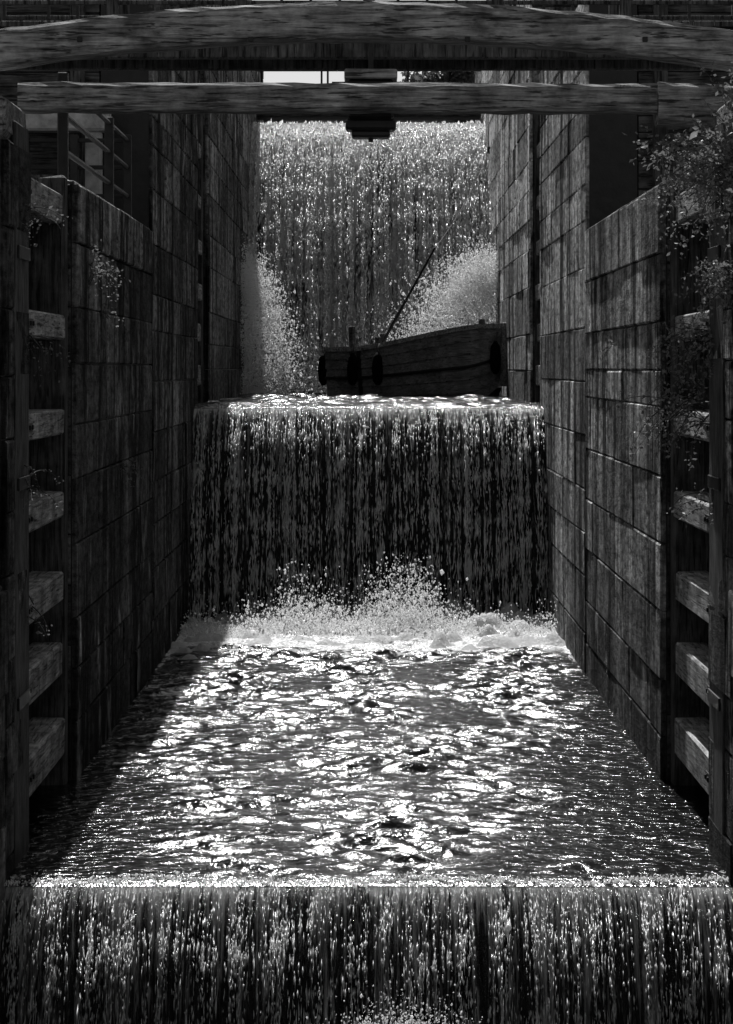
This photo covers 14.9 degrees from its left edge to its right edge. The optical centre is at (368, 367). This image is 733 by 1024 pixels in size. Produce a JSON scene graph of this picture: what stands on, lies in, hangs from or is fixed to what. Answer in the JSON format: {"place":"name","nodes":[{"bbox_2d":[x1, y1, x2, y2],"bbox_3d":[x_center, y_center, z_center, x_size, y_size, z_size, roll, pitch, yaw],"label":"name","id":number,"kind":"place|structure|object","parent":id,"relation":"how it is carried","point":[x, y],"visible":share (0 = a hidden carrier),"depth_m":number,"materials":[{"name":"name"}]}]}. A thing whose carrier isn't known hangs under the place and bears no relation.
{"place":"outdoors","nodes":[
{"label":"outdoors","id":0,"kind":"place"},
{"bbox_2d":[263,71,442,83],"label":"sky","id":1,"kind":"structure","parent":0,"point":[314,77],"materials":[{"name":"white"}]},
{"bbox_2d":[0,5,708,197],"bbox_3d":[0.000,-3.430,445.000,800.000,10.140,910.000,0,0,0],"label":"ground","id":2,"kind":"structure","parent":0,"point":[303,121],"depth_m":90.00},
{"bbox_2d":[0,5,99,186],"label":"plank retaining wall","id":3,"kind":"structure","parent":2,"relation":"on","point":[43,153],"depth_m":35.19,"materials":[{"name":"wood"}]},
{"bbox_2d":[25,113,110,193],"bbox_3d":[-5.100,-2.455,34.600,3.800,1.530,0.400,0,0,0],"label":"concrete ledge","id":4,"kind":"object","parent":2,"relation":"on","point":[93,124],"visible":0.28,"depth_m":34.42,"materials":[{"name":"grey concrete"}]},
{"bbox_2d":[0,5,263,939],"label":"stone lock wall","id":5,"kind":"structure","parent":2,"relation":"on","point":[132,388],"depth_m":32.41,"materials":[{"name":"stone"}]},
{"bbox_2d":[0,96,30,868],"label":"timber fender post","id":6,"kind":"object","parent":5,"relation":"on","point":[13,129],"visible":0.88,"depth_m":21.84,"materials":[{"name":"black wood"}]},
{"bbox_2d":[17,81,732,128],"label":"timber beam","id":7,"kind":"structure","parent":6,"relation":"on","point":[670,104],"depth_m":22.30,"materials":[{"name":"wood"}]},
{"bbox_2d":[332,48,396,141],"bbox_3d":[0.015,-2.220,22.810,0.630,0.760,0.380,0,0,0],"label":"gate paddle winch","id":8,"kind":"object","parent":7,"relation":"attached to","point":[370,127],"visible":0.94,"depth_m":22.66,"materials":[{"name":"black metal"}]},
{"bbox_2d":[27,596,52,637],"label":"vine","id":9,"kind":"object","parent":5,"relation":"attached to","point":[37,632],"visible":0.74,"depth_m":22.27,"materials":[{"name":"black plant"}]},
{"bbox_2d":[21,463,63,510],"bbox_3d":[-2.574,0.938,22.248,0.306,0.412,0.918,0,0,14],"label":"vine","id":10,"kind":"object","parent":5,"relation":"attached to","point":[31,473],"visible":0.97,"depth_m":21.99,"materials":[{"name":"black plant"}]},
{"bbox_2d":[22,203,72,246],"bbox_3d":[-2.687,-1.136,22.031,0.568,0.408,0.530,0,0,-44],"label":"vine","id":11,"kind":"object","parent":5,"relation":"attached to","point":[30,224],"visible":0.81,"depth_m":22.08,"materials":[{"name":"grey plant"}]},
{"bbox_2d":[25,332,70,386],"bbox_3d":[-2.678,-0.068,22.250,0.652,0.440,0.511,0,0,0],"label":"vine","id":12,"kind":"object","parent":5,"relation":"attached to","point":[43,351],"visible":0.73,"depth_m":22.21,"materials":[{"name":"black plant"}]},
{"bbox_2d":[29,174,67,796],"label":"wooden lock gate","id":13,"kind":"structure","parent":5,"relation":"attached to","point":[48,532],"depth_m":25.76,"materials":[{"name":"black wood"}]},
{"bbox_2d":[28,72,131,216],"bbox_3d":[-4.950,-2.275,30.600,4.100,1.150,7.300,0,0,0],"label":"iron railing","id":14,"kind":"object","parent":5,"relation":"on","point":[63,140],"visible":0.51,"depth_m":31.75,"materials":[{"name":"black metal"}]},
{"bbox_2d":[88,240,130,301],"bbox_3d":[-2.615,-0.945,27.166,0.640,0.658,0.688,0,0,-34],"label":"wall fern","id":15,"kind":"object","parent":5,"relation":"attached to","point":[104,272],"depth_m":27.12,"materials":[{"name":"grey plant"}]},
{"bbox_2d":[100,277,125,326],"bbox_3d":[-2.720,-0.699,28.541,0.347,0.568,0.429,0,0,-45],"label":"wall fern","id":16,"kind":"object","parent":5,"relation":"attached to","point":[107,311],"depth_m":28.51,"materials":[{"name":"grey plant"}]},
{"bbox_2d":[120,457,141,486],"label":"wall fern","id":17,"kind":"object","parent":5,"relation":"attached to","point":[125,472],"depth_m":30.61,"materials":[{"name":"black plant"}]},
{"bbox_2d":[196,114,202,401],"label":"wooden lock gate","id":18,"kind":"structure","parent":5,"relation":"attached to","point":[200,263],"depth_m":47.06,"materials":[{"name":"black wood"}]},
{"bbox_2d":[256,71,480,119],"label":"walkway railing","id":19,"kind":"object","parent":5,"relation":"attached to","point":[326,116],"visible":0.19,"depth_m":67.98,"materials":[{"name":"black wood"}]},
{"bbox_2d":[0,0,732,70],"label":"footbridge","id":20,"kind":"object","parent":2,"relation":"on","point":[344,56],"visible":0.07,"depth_m":24.06,"materials":[{"name":"grey wood"}]},
{"bbox_2d":[400,71,474,82],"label":"tree","id":21,"kind":"object","parent":2,"relation":"on","point":[450,76],"visible":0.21,"depth_m":91.52,"materials":[{"name":"grey plant"}]},
{"bbox_2d":[474,5,732,885],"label":"stone lock wall","id":22,"kind":"structure","parent":2,"relation":"on","point":[604,261],"depth_m":33.45,"materials":[{"name":"stone"}]},
{"bbox_2d":[0,1,732,72],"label":"arched timber beam","id":23,"kind":"structure","parent":22,"relation":"attached to","point":[335,22],"depth_m":21.30,"materials":[{"name":"black wood"}]},
{"bbox_2d":[535,114,540,402],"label":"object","id":24,"kind":"structure","parent":22,"relation":"attached to","point":[537,265],"depth_m":47.06,"materials":[{"name":"black wood"}]},
{"bbox_2d":[600,331,616,361],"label":"wall fern","id":25,"kind":"object","parent":22,"relation":"attached to","point":[612,344],"depth_m":31.07,"materials":[{"name":"grey plant"}]},
{"bbox_2d":[601,371,710,469],"bbox_3d":[2.345,0.421,22.414,0.817,0.799,0.788,0,0,30],"label":"vine","id":26,"kind":"object","parent":22,"relation":"attached to","point":[679,412],"visible":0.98,"depth_m":22.34,"materials":[{"name":"grey plant"}]},
{"bbox_2d":[636,315,714,424],"bbox_3d":[2.637,0.018,22.226,0.990,0.885,0.740,0,0,0],"label":"vine","id":27,"kind":"object","parent":22,"relation":"attached to","point":[698,332],"visible":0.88,"depth_m":22.24,"materials":[{"name":"grey plant"}]},
{"bbox_2d":[639,123,732,258],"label":"shrub","id":28,"kind":"object","parent":22,"relation":"on","point":[712,169],"visible":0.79,"depth_m":20.80,"materials":[{"name":"grey plant"}]},
{"bbox_2d":[670,175,708,794],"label":"wooden lock gate","id":29,"kind":"structure","parent":22,"relation":"attached to","point":[689,579],"depth_m":25.76,"materials":[{"name":"black wood"}]},
{"bbox_2d":[666,482,713,524],"bbox_3d":[2.569,1.084,22.105,0.417,0.362,0.337,0,0,0],"label":"vine","id":30,"kind":"object","parent":22,"relation":"attached to","point":[693,502],"visible":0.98,"depth_m":22.06,"materials":[{"name":"grey plant"}]},
{"bbox_2d":[671,256,732,346],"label":"vine","id":31,"kind":"object","parent":22,"relation":"attached to","point":[726,268],"visible":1,"depth_m":20.91,"materials":[{"name":"grey plant"}]},
{"bbox_2d":[707,99,732,834],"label":"timber fender post","id":32,"kind":"object","parent":22,"relation":"on","point":[715,483],"visible":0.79,"depth_m":21.87,"materials":[{"name":"black wood"}]},
{"bbox_2d":[622,61,732,250],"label":"shrub","id":33,"kind":"object","parent":2,"relation":"on","point":[728,147],"visible":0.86,"depth_m":20.88,"materials":[{"name":"grey plant"}]},
{"bbox_2d":[638,5,732,196],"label":"plank retaining wall","id":34,"kind":"structure","parent":2,"relation":"on","point":[648,121],"depth_m":35.19,"materials":[{"name":"wood"}]},
{"bbox_2d":[0,880,732,1023],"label":"waterfall","id":35,"kind":"structure","parent":0,"point":[270,954],"depth_m":20.52,"materials":[{"name":"liquid"}]},
{"bbox_2d":[244,120,492,392],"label":"waterfall","id":36,"kind":"structure","parent":0,"point":[329,202],"depth_m":63.01,"materials":[{"name":"liquid"}]},
{"bbox_2d":[189,403,548,621],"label":"waterfall","id":37,"kind":"structure","parent":0,"point":[458,496],"depth_m":42.81,"materials":[{"name":"liquid"}]},
{"bbox_2d":[195,391,542,407],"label":"lock water","id":38,"kind":"structure","parent":0,"point":[303,399],"depth_m":46.26,"materials":[{"name":"white liquid"}]},
{"bbox_2d":[239,233,315,394],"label":"spray","id":39,"kind":"object","parent":38,"relation":"on","point":[249,289],"visible":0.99,"depth_m":59.63,"materials":[{"name":"white liquid"}]},
{"bbox_2d":[240,260,481,394],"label":"spray","id":40,"kind":"object","parent":38,"relation":"on","point":[320,389],"visible":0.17,"depth_m":60.30,"materials":[{"name":"white liquid"}]},
{"bbox_2d":[318,319,506,396],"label":"canal boat","id":41,"kind":"object","parent":38,"relation":"on","point":[463,360],"visible":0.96,"depth_m":55.41,"materials":[{"name":"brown wood"}]},
{"bbox_2d":[381,147,489,341],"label":"boat derrick boom","id":42,"kind":"object","parent":41,"relation":"attached to","point":[408,296],"visible":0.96,"depth_m":56.69,"materials":[{"name":"black metal"}]},
{"bbox_2d":[358,223,497,343],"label":"spray","id":43,"kind":"object","parent":38,"relation":"on","point":[477,274],"visible":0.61,"depth_m":59.64,"materials":[{"name":"white liquid"}]},
{"bbox_2d":[6,617,732,886],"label":"lock water","id":44,"kind":"structure","parent":0,"point":[310,761],"depth_m":25.89,"materials":[{"name":"black liquid"}]},
{"bbox_2d":[4,865,728,888],"bbox_3d":[0.002,3.815,21.045,5.507,0.134,0.586,0,0,0],"label":"spray","id":45,"kind":"object","parent":44,"relation":"on","point":[329,881],"visible":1,"depth_m":21.03,"materials":[{"name":"white liquid"}]},
{"bbox_2d":[168,599,565,659],"bbox_3d":[-0.010,3.740,39.640,5.480,0.484,6.480,0,0,0],"label":"foam","id":46,"kind":"object","parent":44,"relation":"on","point":[514,638],"visible":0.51,"depth_m":39.60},
{"bbox_2d":[177,552,557,641],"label":"spray","id":47,"kind":"object","parent":44,"relation":"on","point":[418,619],"visible":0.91,"depth_m":40.59,"materials":[{"name":"white liquid"}]},
{"bbox_2d":[287,122,474,122],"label":"lock water","id":48,"kind":"structure","parent":0,"point":[421,122],"depth_m":66.58,"materials":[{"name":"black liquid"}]},
{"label":"lock water","id":49,"kind":"structure","parent":0,"visible":0},
{"bbox_3d":[0.344,6.246,19.847,3.117,2.746,0.733,0,0,0],"label":"stone sill","id":50,"kind":"object","parent":49,"relation":"in","visible":0},
{"bbox_2d":[306,956,510,1023],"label":"spray","id":51,"kind":"object","parent":50,"relation":"on","point":[401,1018],"visible":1,"depth_m":19.91,"materials":[{"name":"white liquid"}]}
]}

